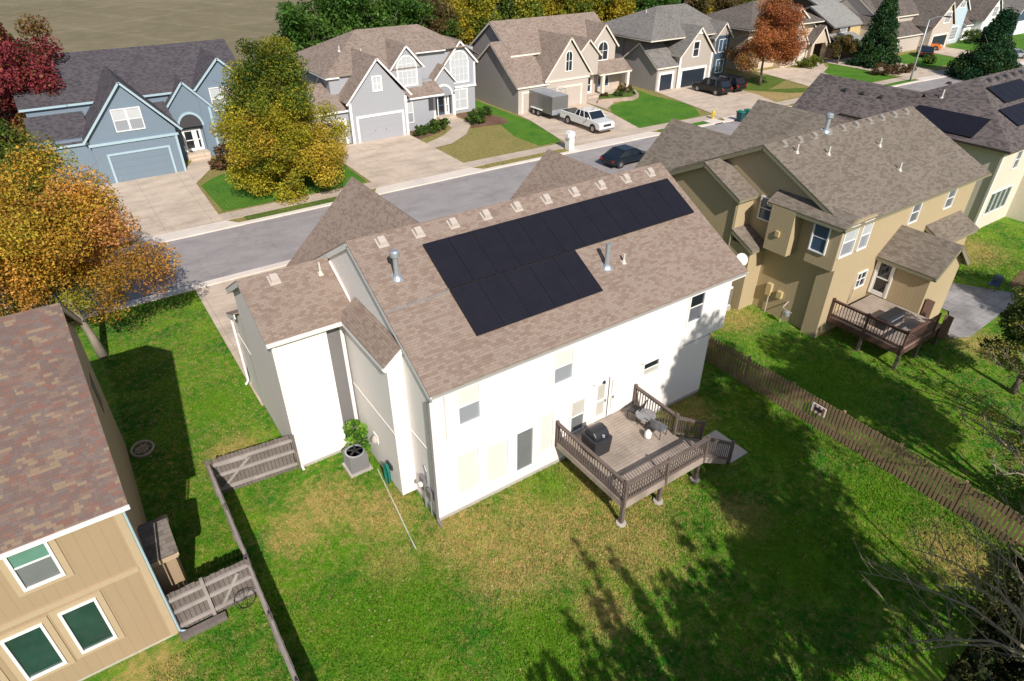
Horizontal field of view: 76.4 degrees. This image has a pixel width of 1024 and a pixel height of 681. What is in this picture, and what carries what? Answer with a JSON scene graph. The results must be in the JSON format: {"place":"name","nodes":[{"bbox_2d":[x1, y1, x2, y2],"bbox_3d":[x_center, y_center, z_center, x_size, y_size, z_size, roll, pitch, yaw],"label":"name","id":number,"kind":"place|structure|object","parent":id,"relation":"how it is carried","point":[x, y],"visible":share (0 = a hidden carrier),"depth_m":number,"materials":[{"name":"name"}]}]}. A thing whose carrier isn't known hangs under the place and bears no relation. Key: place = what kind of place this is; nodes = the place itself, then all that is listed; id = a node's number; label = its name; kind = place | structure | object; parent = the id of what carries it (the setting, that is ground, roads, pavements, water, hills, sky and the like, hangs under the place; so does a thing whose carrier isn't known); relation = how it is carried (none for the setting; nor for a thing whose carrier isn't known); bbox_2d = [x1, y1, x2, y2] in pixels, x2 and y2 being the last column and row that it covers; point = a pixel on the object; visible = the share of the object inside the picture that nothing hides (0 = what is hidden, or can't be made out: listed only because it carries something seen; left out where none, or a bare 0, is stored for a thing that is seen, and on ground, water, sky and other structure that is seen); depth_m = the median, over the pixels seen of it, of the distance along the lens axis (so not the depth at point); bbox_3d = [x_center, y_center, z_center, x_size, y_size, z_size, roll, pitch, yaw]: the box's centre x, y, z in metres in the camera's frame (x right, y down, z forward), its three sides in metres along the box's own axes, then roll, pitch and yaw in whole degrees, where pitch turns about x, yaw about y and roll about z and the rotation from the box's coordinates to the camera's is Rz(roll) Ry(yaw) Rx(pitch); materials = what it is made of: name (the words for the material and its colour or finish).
{"place":"outdoors","nodes":[
{"label":"outdoors","id":0,"kind":"place"},
{"bbox_2d":[90,158,222,238],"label":"driveway","id":1,"kind":"structure","parent":0,"point":[162,204],"depth_m":51.42,"materials":[{"name":"concrete"}]},
{"bbox_2d":[128,220,243,249],"bbox_3d":[-23.218,-7.663,46.326,7.700,0.108,1.531,-21,38,-28],"label":"driveway apron","id":2,"kind":"object","parent":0,"point":[185,231],"visible":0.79,"depth_m":46.33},
{"bbox_2d":[0,0,374,141],"bbox_3d":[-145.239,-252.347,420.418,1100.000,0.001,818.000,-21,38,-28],"label":"field","id":3,"kind":"structure","parent":0,"point":[81,25],"depth_m":138.93,"materials":[{"name":"soil"}]},
{"bbox_2d":[270,0,339,52],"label":"woodland tree","id":4,"kind":"object","parent":3,"relation":"on","point":[300,29],"visible":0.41,"depth_m":73.11,"materials":[{"name":"green plant"}]},
{"bbox_2d":[307,0,378,40],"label":"woodland tree","id":5,"kind":"object","parent":3,"relation":"on","point":[342,15],"visible":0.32,"depth_m":75.89,"materials":[{"name":"green plant"}]},
{"bbox_2d":[357,0,411,28],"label":"woodland tree","id":6,"kind":"object","parent":3,"relation":"on","point":[387,14],"visible":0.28,"depth_m":79.36,"materials":[{"name":"green plant"}]},
{"bbox_2d":[398,0,450,36],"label":"woodland tree","id":7,"kind":"object","parent":3,"relation":"on","point":[416,13],"visible":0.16,"depth_m":82.86,"materials":[{"name":"green plant"}]},
{"bbox_2d":[418,0,467,39],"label":"woodland tree","id":8,"kind":"object","parent":3,"relation":"on","point":[442,10],"visible":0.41,"depth_m":86.92,"materials":[{"name":"brown plant"}]},
{"bbox_2d":[440,0,476,44],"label":"woodland tree","id":9,"kind":"object","parent":3,"relation":"on","point":[464,13],"visible":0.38,"depth_m":90.43,"materials":[{"name":"yellow plant"}]},
{"bbox_2d":[449,0,506,44],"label":"woodland tree","id":10,"kind":"object","parent":3,"relation":"on","point":[484,13],"visible":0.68,"depth_m":91.02,"materials":[{"name":"yellow plant"}]},
{"bbox_2d":[504,0,547,19],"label":"woodland tree","id":11,"kind":"object","parent":3,"relation":"on","point":[527,8],"visible":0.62,"depth_m":95.76,"materials":[{"name":"yellow plant"}]},
{"bbox_2d":[552,0,594,14],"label":"woodland tree","id":12,"kind":"object","parent":3,"relation":"on","point":[578,6],"visible":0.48,"depth_m":100.24,"materials":[{"name":"green plant"}]},
{"bbox_2d":[599,0,635,22],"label":"woodland tree","id":13,"kind":"object","parent":3,"relation":"on","point":[619,8],"visible":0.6,"depth_m":105.30,"materials":[{"name":"yellow plant"}]},
{"bbox_2d":[195,265,286,405],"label":"driveway","id":14,"kind":"structure","parent":0,"point":[218,301],"depth_m":37.43,"materials":[{"name":"concrete"}]},
{"bbox_2d":[201,162,366,211],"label":"lawn","id":15,"kind":"structure","parent":0,"point":[225,191],"depth_m":53.59,"materials":[{"name":"green plant"}]},
{"bbox_2d":[209,35,351,205],"bbox_3d":[-18.263,-16.848,51.600,10.231,13.731,11.603,-4,33,-6],"label":"maple tree","id":16,"kind":"object","parent":15,"relation":"on","point":[268,135],"visible":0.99,"depth_m":48.51,"materials":[{"name":"yellow plant"}]},
{"bbox_2d":[244,196,336,220],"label":"verge","id":17,"kind":"structure","parent":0,"point":[288,209],"depth_m":50.19,"materials":[{"name":"green plant"}]},
{"bbox_2d":[342,134,472,186],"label":"driveway","id":18,"kind":"structure","parent":0,"point":[391,160],"depth_m":60.00,"materials":[{"name":"concrete"}]},
{"bbox_2d":[375,167,488,194],"bbox_3d":[-7.029,-13.765,55.642,11.000,0.108,1.532,-21,38,-28],"label":"driveway apron","id":19,"kind":"object","parent":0,"point":[415,181],"visible":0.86,"depth_m":55.45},
{"bbox_2d":[427,117,470,147],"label":"path","id":20,"kind":"structure","parent":0,"point":[459,129],"depth_m":67.40,"materials":[{"name":"concrete"}]},
{"bbox_2d":[0,64,1023,314],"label":"road","id":21,"kind":"structure","parent":0,"point":[238,250],"depth_m":47.69,"materials":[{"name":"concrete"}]},
{"bbox_2d":[94,63,1021,255],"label":"kerb","id":22,"kind":"structure","parent":21,"relation":"on","point":[330,203],"depth_m":54.11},
{"bbox_2d":[600,144,645,168],"bbox_3d":[10.406,-16.875,59.151,4.732,1.510,2.250,-21,38,-28],"label":"dark car","id":23,"kind":"object","parent":21,"relation":"on","point":[619,156],"visible":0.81,"depth_m":58.25,"materials":[{"name":"black metal"}]},
{"bbox_2d":[475,100,559,145],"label":"lawn","id":24,"kind":"structure","parent":0,"point":[524,129],"depth_m":69.13,"materials":[{"name":"green plant"}]},
{"bbox_2d":[43,40,1020,248],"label":"front lawns","id":25,"kind":"structure","parent":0,"point":[477,143],"depth_m":65.18,"materials":[{"name":"green plant"}]},
{"bbox_2d":[0,118,51,177],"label":"olive tree","id":26,"kind":"object","parent":25,"relation":"on","point":[3,128],"visible":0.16,"depth_m":49.23,"materials":[{"name":"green plant"}]},
{"bbox_2d":[0,13,64,145],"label":"red tree","id":27,"kind":"object","parent":25,"relation":"on","point":[24,65],"visible":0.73,"depth_m":53.28,"materials":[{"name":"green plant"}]},
{"bbox_2d":[12,39,243,189],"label":"blue house","id":28,"kind":"structure","parent":25,"relation":"on","point":[131,113],"depth_m":55.66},
{"bbox_2d":[109,108,130,132],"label":"window","id":29,"kind":"structure","parent":28,"relation":"in","point":[119,117],"depth_m":53.12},
{"bbox_2d":[125,106,145,129],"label":"window","id":30,"kind":"structure","parent":28,"relation":"in","point":[134,115],"depth_m":53.64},
{"bbox_2d":[109,147,174,182],"bbox_3d":[-31.483,-15.006,55.531,4.520,2.280,0.045,-21,38,-28],"label":"garage door","id":31,"kind":"structure","parent":28,"relation":"in","point":[156,162],"depth_m":55.48,"materials":[{"name":"blue"}]},
{"bbox_2d":[293,24,479,143],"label":"grey house","id":32,"kind":"structure","parent":25,"relation":"on","point":[372,84],"depth_m":66.33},
{"bbox_2d":[358,112,403,141],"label":"garage door","id":33,"kind":"structure","parent":32,"relation":"in","point":[389,125],"depth_m":65.20,"materials":[{"name":"grey"}]},
{"bbox_2d":[396,55,417,87],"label":"window","id":34,"kind":"structure","parent":32,"relation":"in","point":[409,76],"depth_m":66.34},
{"bbox_2d":[449,50,468,83],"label":"window","id":35,"kind":"structure","parent":32,"relation":"in","point":[458,62],"depth_m":71.96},
{"bbox_2d":[456,111,507,127],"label":"flower bed","id":36,"kind":"object","parent":25,"relation":"on","point":[493,120],"visible":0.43,"depth_m":71.80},
{"bbox_2d":[469,12,631,113],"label":"taupe house","id":37,"kind":"structure","parent":25,"relation":"on","point":[572,54],"depth_m":76.05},
{"bbox_2d":[784,0,899,59],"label":"brown house","id":38,"kind":"structure","parent":25,"relation":"on","point":[839,18],"depth_m":104.21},
{"bbox_2d":[827,34,859,63],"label":"tree","id":39,"kind":"object","parent":25,"relation":"on","point":[846,45],"visible":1,"depth_m":96.92,"materials":[{"name":"brown plant"}]},
{"bbox_2d":[844,0,901,68],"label":"spruce tree","id":40,"kind":"object","parent":25,"relation":"on","point":[879,41],"visible":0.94,"depth_m":95.37,"materials":[{"name":"green plant"}]},
{"bbox_2d":[837,0,955,52],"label":"taupe gabled house","id":41,"kind":"structure","parent":25,"relation":"on","point":[915,16],"depth_m":107.75,"materials":[{"name":"paint"}]},
{"bbox_2d":[957,0,1002,39],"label":"white gabled house","id":42,"kind":"structure","parent":25,"relation":"on","point":[980,14],"depth_m":116.77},
{"bbox_2d":[1003,0,1023,34],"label":"slate house","id":43,"kind":"structure","parent":25,"relation":"on","point":[1018,4],"depth_m":121.62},
{"bbox_2d":[71,217,1023,680],"bbox_3d":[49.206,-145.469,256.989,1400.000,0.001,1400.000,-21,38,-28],"label":"ground","id":44,"kind":"structure","parent":0,"point":[931,665],"depth_m":23.79,"materials":[{"name":"green plant"}]},
{"bbox_2d":[0,128,182,358],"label":"maple tree","id":45,"kind":"object","parent":44,"relation":"on","point":[56,234],"visible":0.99,"depth_m":29.51,"materials":[{"name":"orange plant"}]},
{"bbox_2d":[0,303,190,680],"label":"tan house","id":46,"kind":"structure","parent":44,"relation":"on","point":[92,572],"depth_m":17.77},
{"bbox_2d":[0,539,74,597],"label":"window","id":47,"kind":"structure","parent":46,"relation":"in","point":[31,570],"depth_m":16.83,"materials":[{"name":"teal glass"}]},
{"bbox_2d":[0,616,75,680],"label":"window","id":48,"kind":"structure","parent":46,"relation":"in","point":[34,650],"depth_m":17.88,"materials":[{"name":"green glass"}]},
{"bbox_2d":[48,590,124,658],"bbox_3d":[-12.043,8.111,18.494,1.240,2.200,0.095,-21,38,-28],"label":"window","id":49,"kind":"structure","parent":46,"relation":"in","point":[87,624],"depth_m":18.46,"materials":[{"name":"green glass"}]},
{"bbox_2d":[82,259,290,318],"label":"kerb","id":50,"kind":"structure","parent":44,"relation":"on","point":[150,298],"depth_m":39.44,"materials":[{"name":"concrete"}]},
{"bbox_2d":[180,611,227,641],"bbox_3d":[-9.775,9.071,20.642,1.380,0.180,0.220,-21,38,-28],"label":"garden timber","id":51,"kind":"object","parent":44,"relation":"on","point":[197,629],"visible":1,"depth_m":20.57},
{"bbox_2d":[162,557,255,633],"bbox_3d":[-9.459,8.073,20.633,2.550,1.900,0.150,-21,38,-28],"label":"privacy fence","id":52,"kind":"object","parent":44,"relation":"on","point":[207,596],"visible":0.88,"depth_m":20.59,"materials":[{"name":"wood"}]},
{"bbox_2d":[204,460,298,680],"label":"privacy fence","id":53,"kind":"object","parent":44,"relation":"on","point":[280,644],"visible":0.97,"depth_m":20.65,"materials":[{"name":"wood"}]},
{"bbox_2d":[208,434,300,493],"bbox_3d":[-10.043,4.877,25.564,3.164,1.850,0.154,-17,37,-24],"label":"privacy fence","id":54,"kind":"object","parent":44,"relation":"on","point":[235,469],"visible":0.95,"depth_m":25.55,"materials":[{"name":"wood"}]},
{"bbox_2d":[343,419,371,454],"bbox_3d":[-6.320,4.010,26.830,1.191,1.968,1.561,5,34,8],"label":"shrub","id":55,"kind":"object","parent":44,"relation":"on","point":[361,430],"visible":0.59,"depth_m":26.39,"materials":[{"name":"green plant"}]},
{"bbox_2d":[342,444,372,477],"bbox_3d":[-6.359,4.815,26.508,0.960,0.918,0.960,-21,38,-28],"label":"air conditioner","id":56,"kind":"object","parent":44,"relation":"on","point":[355,463],"visible":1,"depth_m":26.29,"materials":[{"name":"metal"}]},
{"bbox_2d":[101,172,866,680],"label":"fallen leaves","id":57,"kind":"object","parent":44,"relation":"on","point":[283,472],"visible":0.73,"depth_m":27.94,"materials":[{"name":"brown plant"}]},
{"bbox_2d":[225,149,747,526],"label":"white house","id":58,"kind":"structure","parent":44,"relation":"on","point":[468,358],"depth_m":24.79,"materials":[{"name":"paint"}]},
{"bbox_2d":[454,445,480,498],"bbox_3d":[-1.625,4.845,23.918,1.020,2.140,0.095,-21,38,-28],"label":"window","id":59,"kind":"structure","parent":58,"relation":"in","point":[467,463],"depth_m":23.92,"materials":[{"name":"glass"}]},
{"bbox_2d":[455,382,481,427],"bbox_3d":[-1.473,2.161,22.085,0.940,1.640,0.095,-21,38,-28],"label":"window","id":60,"kind":"structure","parent":58,"relation":"in","point":[468,400],"depth_m":22.11,"materials":[{"name":"glass"}]},
{"bbox_2d":[485,435,509,487],"bbox_3d":[-0.545,4.603,24.644,1.040,2.090,0.095,-21,38,-28],"label":"window","id":61,"kind":"structure","parent":58,"relation":"in","point":[497,454],"depth_m":24.64,"materials":[{"name":"glass"}]},
{"bbox_2d":[515,424,533,473],"bbox_3d":[0.474,4.220,25.229,0.870,2.090,0.095,-21,38,-28],"label":"window","id":62,"kind":"structure","parent":58,"relation":"in","point":[524,438],"depth_m":25.23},
{"bbox_2d":[538,409,554,456],"bbox_3d":[1.344,3.642,25.563,0.720,2.090,0.095,-21,38,-28],"label":"window","id":63,"kind":"structure","parent":58,"relation":"in","point":[545,434],"depth_m":25.54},
{"bbox_2d":[552,345,574,386],"bbox_3d":[1.892,0.939,24.042,0.960,1.540,0.095,-21,38,-28],"label":"window","id":64,"kind":"structure","parent":58,"relation":"in","point":[563,360],"depth_m":24.04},
{"bbox_2d":[568,396,585,433],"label":"window","id":65,"kind":"structure","parent":58,"relation":"in","point":[577,407],"depth_m":26.18,"materials":[{"name":"white glass"}]},
{"bbox_2d":[594,381,607,421],"bbox_3d":[3.627,2.499,26.689,0.620,1.950,0.090,-21,38,-28],"label":"door","id":66,"kind":"structure","parent":58,"relation":"in","point":[601,391],"depth_m":26.71,"materials":[{"name":"white glass"}]},
{"bbox_2d":[641,356,660,378],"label":"window","id":67,"kind":"structure","parent":58,"relation":"in","point":[650,367],"depth_m":27.65,"materials":[{"name":"white glass"}]},
{"bbox_2d":[685,292,706,324],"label":"window","id":68,"kind":"structure","parent":58,"relation":"in","point":[696,304],"depth_m":27.58,"materials":[{"name":"grey glass"}]},
{"bbox_2d":[555,384,734,527],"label":"wooden deck","id":69,"kind":"structure","parent":44,"relation":"on","point":[633,465],"depth_m":25.38,"materials":[{"name":"brown wood"}]},
{"bbox_2d":[581,422,611,458],"bbox_3d":[3.296,3.837,25.373,0.893,1.192,0.893,-21,38,-28],"label":"barbecue grill","id":70,"kind":"object","parent":69,"relation":"on","point":[596,438],"visible":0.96,"depth_m":25.05,"materials":[{"name":"metal"}]},
{"bbox_2d":[702,430,747,464],"bbox_3d":[8.949,4.533,27.705,1.200,0.070,1.700,-21,38,-28],"label":"concrete pad","id":71,"kind":"object","parent":44,"relation":"on","point":[738,452],"visible":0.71,"depth_m":27.57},
{"bbox_2d":[634,99,991,337],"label":"olive house","id":72,"kind":"structure","parent":44,"relation":"on","point":[811,215],"depth_m":35.31,"materials":[{"name":"paint"}]},
{"bbox_2d":[808,223,831,255],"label":"window","id":73,"kind":"structure","parent":72,"relation":"in","point":[820,235],"depth_m":32.37,"materials":[{"name":"blue glass"}]},
{"bbox_2d":[837,224,860,258],"bbox_3d":[16.541,-4.861,31.940,1.190,1.590,0.095,-21,38,-28],"label":"window","id":74,"kind":"structure","parent":72,"relation":"in","point":[849,239],"depth_m":32.01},
{"bbox_2d":[869,261,893,297],"bbox_3d":[20.324,-3.368,35.728,0.090,2.000,0.850,-21,38,-28],"label":"door","id":75,"kind":"structure","parent":72,"relation":"in","point":[884,271],"depth_m":35.75,"materials":[{"name":"white glass"}]},
{"bbox_2d":[705,333,1023,554],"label":"picket fence","id":76,"kind":"object","parent":44,"relation":"on","point":[956,502],"visible":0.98,"depth_m":26.62,"materials":[{"name":"wood"}]},
{"bbox_2d":[827,295,953,369],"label":"wooden deck","id":77,"kind":"structure","parent":44,"relation":"on","point":[910,331],"depth_m":33.48,"materials":[{"name":"brown wood"}]},
{"bbox_2d":[874,307,905,330],"bbox_3d":[19.571,-1.111,33.604,1.800,0.650,0.670,-21,38,-28],"label":"barbecue grill","id":78,"kind":"object","parent":77,"relation":"on","point":[894,316],"visible":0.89,"depth_m":33.35,"materials":[{"name":"metal"}]},
{"bbox_2d":[947,349,1023,490],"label":"bare tree","id":79,"kind":"object","parent":44,"relation":"on","point":[1019,457],"visible":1,"depth_m":23.70,"materials":[{"name":"brown plant"}]},
{"bbox_2d":[976,320,1023,382],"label":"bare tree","id":80,"kind":"object","parent":44,"relation":"on","point":[1010,366],"visible":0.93,"depth_m":26.27,"materials":[{"name":"green plant"}]},
{"bbox_2d":[978,284,1023,394],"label":"shade tree","id":81,"kind":"object","parent":44,"relation":"on","point":[1012,333],"visible":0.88,"depth_m":28.91,"materials":[{"name":"green plant"}]},
{"bbox_2d":[116,58,1023,243],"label":"pavement","id":82,"kind":"structure","parent":0,"point":[276,205],"depth_m":60.26,"materials":[{"name":"concrete"}]},
{"bbox_2d":[517,103,643,145],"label":"driveway","id":83,"kind":"structure","parent":0,"point":[557,126],"depth_m":69.30,"materials":[{"name":"concrete"}]},
{"bbox_2d":[529,87,567,115],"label":"cargo trailer","id":84,"kind":"object","parent":83,"relation":"on","point":[548,101],"visible":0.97,"depth_m":71.73,"materials":[{"name":"metal"}]},
{"bbox_2d":[560,106,614,132],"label":"pickup truck","id":85,"kind":"object","parent":83,"relation":"on","point":[593,119],"visible":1,"depth_m":67.78,"materials":[{"name":"white metal"}]},
{"bbox_2d":[570,132,660,152],"bbox_3d":[10.397,-20.020,65.192,12.208,0.108,1.552,-19,38,-27],"label":"driveway apron","id":86,"kind":"object","parent":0,"point":[613,140],"visible":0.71,"depth_m":64.96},
{"bbox_2d":[610,86,699,127],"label":"lawn","id":87,"kind":"structure","parent":0,"point":[643,109],"depth_m":75.48,"materials":[{"name":"green plant"}]},
{"bbox_2d":[604,3,733,91],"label":"greige house","id":88,"kind":"structure","parent":0,"point":[662,47],"depth_m":84.51,"materials":[{"name":"beige"}]},
{"bbox_2d":[680,68,704,87],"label":"garage door","id":89,"kind":"structure","parent":88,"relation":"in","point":[689,77],"depth_m":85.66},
{"bbox_2d":[655,86,779,116],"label":"driveway","id":90,"kind":"structure","parent":0,"point":[727,104],"depth_m":79.81,"materials":[{"name":"concrete"}]},
{"bbox_2d":[692,76,732,95],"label":"black suv","id":91,"kind":"object","parent":90,"relation":"on","point":[715,85],"visible":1,"depth_m":81.27,"materials":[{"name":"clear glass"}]},
{"bbox_2d":[706,0,830,71],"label":"peach house","id":92,"kind":"structure","parent":0,"point":[741,18],"depth_m":95.53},
{"bbox_2d":[741,90,802,100],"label":"bare lawn","id":93,"kind":"structure","parent":0,"point":[775,96],"depth_m":81.74,"materials":[{"name":"beige plant"}]},
{"bbox_2d":[742,75,806,92],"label":"lawn","id":94,"kind":"structure","parent":0,"point":[768,82],"depth_m":86.54,"materials":[{"name":"green plant"}]},
{"bbox_2d":[723,0,810,85],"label":"orange tree","id":95,"kind":"object","parent":94,"relation":"on","point":[775,36],"visible":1,"depth_m":80.85,"materials":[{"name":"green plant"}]},
{"bbox_2d":[757,66,827,85],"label":"driveway","id":96,"kind":"structure","parent":0,"point":[806,76],"depth_m":92.88,"materials":[{"name":"concrete"}]},
{"bbox_2d":[824,63,896,81],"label":"lawn","id":97,"kind":"structure","parent":0,"point":[849,72],"depth_m":92.78,"materials":[{"name":"green plant"}]},
{"bbox_2d":[823,58,943,77],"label":"driveway","id":98,"kind":"structure","parent":0,"point":[920,72],"depth_m":94.66,"materials":[{"name":"concrete"}]},
{"bbox_2d":[792,66,1023,228],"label":"cream house","id":99,"kind":"structure","parent":0,"point":[980,120],"depth_m":47.04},
{"bbox_2d":[897,52,956,67],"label":"lawn","id":100,"kind":"structure","parent":0,"point":[909,58],"depth_m":101.37,"materials":[{"name":"green plant"}]},
{"bbox_2d":[946,0,970,43],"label":"pale blue house","id":101,"kind":"structure","parent":0,"point":[963,7],"depth_m":113.05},
{"bbox_2d":[942,283,1021,337],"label":"patio","id":102,"kind":"structure","parent":0,"point":[972,310],"depth_m":37.58,"materials":[{"name":"concrete"}]},
{"bbox_2d":[943,586,1023,680],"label":"woodland floor","id":103,"kind":"structure","parent":0,"point":[1007,665],"depth_m":19.64,"materials":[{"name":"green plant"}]},
{"bbox_2d":[853,485,1023,680],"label":"bare tree","id":104,"kind":"object","parent":103,"relation":"on","point":[1014,651],"visible":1,"depth_m":18.04,"materials":[{"name":"brown plant"}]},
{"bbox_2d":[943,641,1009,680],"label":"shrub","id":105,"kind":"object","parent":103,"relation":"on","point":[974,654],"visible":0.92,"depth_m":19.10,"materials":[{"name":"green plant"}]},
{"bbox_2d":[961,595,1023,660],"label":"shrub","id":106,"kind":"object","parent":103,"relation":"on","point":[992,633],"visible":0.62,"depth_m":20.18,"materials":[{"name":"green plant"}]},
{"bbox_2d":[981,570,1023,618],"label":"shrub","id":107,"kind":"object","parent":103,"relation":"on","point":[1011,592],"visible":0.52,"depth_m":21.14,"materials":[{"name":"green plant"}]},
{"bbox_2d":[947,33,1023,50],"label":"lawn","id":108,"kind":"structure","parent":0,"point":[967,45],"depth_m":113.88,"materials":[{"name":"green plant"}]},
{"bbox_2d":[944,7,1022,80],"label":"pine tree","id":109,"kind":"object","parent":108,"relation":"on","point":[995,52],"visible":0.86,"depth_m":86.91,"materials":[{"name":"green plant"}]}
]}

